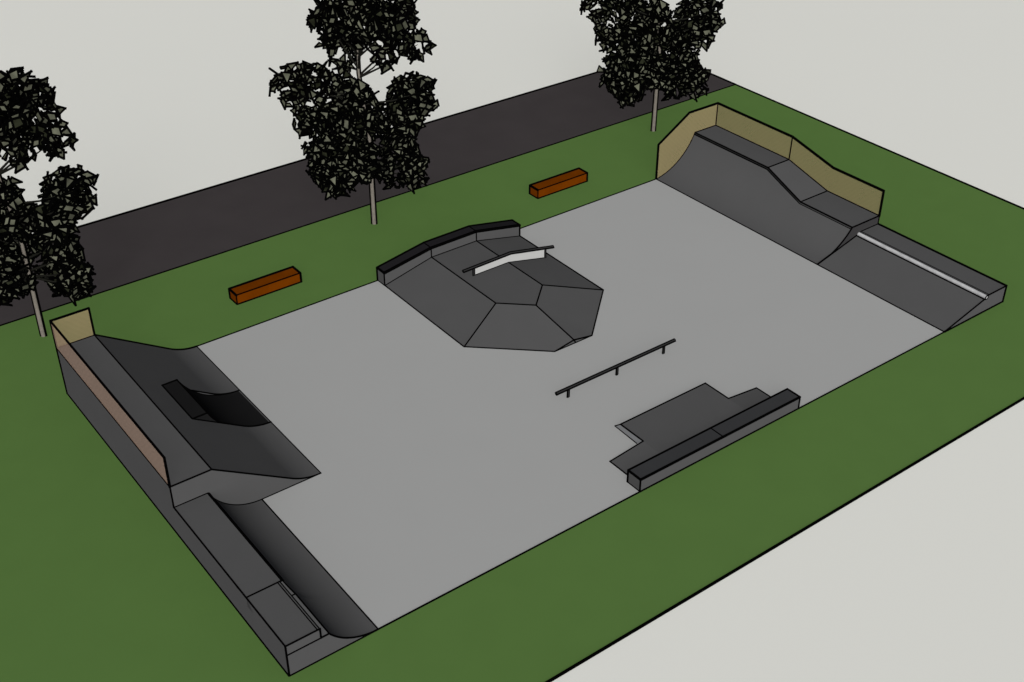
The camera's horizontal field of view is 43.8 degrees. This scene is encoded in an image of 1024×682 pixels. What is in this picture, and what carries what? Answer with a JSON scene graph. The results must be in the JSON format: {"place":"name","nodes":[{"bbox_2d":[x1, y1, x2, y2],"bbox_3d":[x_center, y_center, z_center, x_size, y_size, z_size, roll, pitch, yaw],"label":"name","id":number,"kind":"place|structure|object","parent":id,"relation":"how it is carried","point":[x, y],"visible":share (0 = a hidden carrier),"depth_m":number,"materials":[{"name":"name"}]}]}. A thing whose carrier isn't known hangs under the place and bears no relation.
{"place":"outdoors","nodes":[
{"label":"outdoors","id":0,"kind":"place"},
{"bbox_2d":[0,66,735,325],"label":"road","id":1,"kind":"structure","parent":0,"point":[136,244],"depth_m":64.31,"materials":[{"name":"grey asphalt"}]},
{"bbox_2d":[0,84,1023,681],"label":"lawn","id":2,"kind":"structure","parent":0,"point":[104,576],"depth_m":45.98,"materials":[{"name":"green plant"}]},
{"bbox_2d":[0,66,99,336],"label":"broadleaf tree","id":3,"kind":"object","parent":2,"relation":"on","point":[68,199],"visible":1,"depth_m":49.22,"materials":[{"name":"black plant"}]},
{"bbox_2d":[228,266,301,304],"bbox_3d":[-10.939,-2.472,56.566,3.282,0.567,0.779,-23,40,-30],"label":"block bench","id":4,"kind":"object","parent":2,"relation":"on","point":[258,287],"visible":1,"depth_m":56.36,"materials":[{"name":"brown wood"}]},
{"bbox_2d":[268,0,439,224],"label":"broadleaf tree","id":5,"kind":"object","parent":2,"relation":"on","point":[348,124],"visible":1,"depth_m":57.23,"materials":[{"name":"black plant"}]},
{"bbox_2d":[529,167,587,198],"bbox_3d":[2.378,-8.038,64.907,3.322,0.567,0.779,-23,40,-30],"label":"block bench","id":6,"kind":"object","parent":2,"relation":"on","point":[557,183],"visible":1,"depth_m":64.66,"materials":[{"name":"brown wood"}]},
{"bbox_2d":[579,0,725,131],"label":"broadleaf tree","id":7,"kind":"object","parent":2,"relation":"on","point":[637,68],"visible":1,"depth_m":66.83,"materials":[{"name":"black plant"}]},
{"bbox_2d":[0,0,1023,681],"bbox_3d":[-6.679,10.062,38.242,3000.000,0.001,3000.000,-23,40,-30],"label":"ground","id":8,"kind":"structure","parent":0,"point":[914,572],"depth_m":71.09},
{"bbox_2d":[197,179,944,629],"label":"pavement","id":9,"kind":"structure","parent":0,"point":[439,459],"depth_m":50.98,"materials":[{"name":"concrete"}]},
{"bbox_2d":[49,307,321,535],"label":"ramp","id":10,"kind":"structure","parent":9,"relation":"on","point":[173,427],"depth_m":46.48,"materials":[{"name":"concrete"}]},
{"bbox_2d":[173,492,378,676],"bbox_3d":[-7.753,7.296,41.228,3.203,1.325,7.787,-23,40,-30],"label":"quarter pipe","id":11,"kind":"object","parent":9,"relation":"on","point":[293,603],"visible":1,"depth_m":40.55,"materials":[{"name":"concrete"}]},
{"bbox_2d":[376,219,603,351],"bbox_3d":[-0.236,-2.415,55.909,7.690,1.190,9.362,-23,40,-30],"label":"funbox","id":12,"kind":"object","parent":9,"relation":"on","point":[549,303],"visible":1,"depth_m":55.85,"materials":[{"name":"concrete"}]},
{"bbox_2d":[462,245,553,275],"bbox_3d":[-0.116,-3.578,57.602,5.134,1.010,0.151,-23,40,-30],"label":"grind rail","id":13,"kind":"object","parent":12,"relation":"on","point":[514,256],"visible":1,"depth_m":57.46,"materials":[{"name":"metal"}]},
{"bbox_2d":[555,338,675,397],"bbox_3d":[4.216,1.158,51.140,6.304,0.491,0.148,-23,40,-30],"label":"flat rail","id":14,"kind":"object","parent":9,"relation":"on","point":[609,369],"visible":1,"depth_m":50.99,"materials":[{"name":"metal"}]},
{"bbox_2d":[609,382,769,474],"bbox_3d":[6.569,3.010,48.621,7.706,0.239,2.818,-23,40,-30],"label":"manual pad","id":15,"kind":"object","parent":9,"relation":"on","point":[655,430],"visible":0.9,"depth_m":48.49,"materials":[{"name":"concrete"}]},
{"bbox_2d":[626,388,800,490],"bbox_3d":[7.620,3.602,47.396,8.299,0.609,0.757,-23,40,-30],"label":"grind ledge","id":16,"kind":"object","parent":9,"relation":"on","point":[681,455],"visible":1,"depth_m":47.02,"materials":[{"name":"concrete"}]},
{"bbox_2d":[655,102,884,264],"bbox_3d":[12.360,-7.935,62.317,4.167,3.258,11.072,-23,40,-30],"label":"quarter pipe","id":17,"kind":"object","parent":9,"relation":"on","point":[792,193],"visible":1,"depth_m":62.76,"materials":[{"name":"concrete"}]},
{"bbox_2d":[817,223,1007,332],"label":"flat bank","id":18,"kind":"structure","parent":0,"point":[931,286],"depth_m":56.61,"materials":[{"name":"concrete"}]}
]}

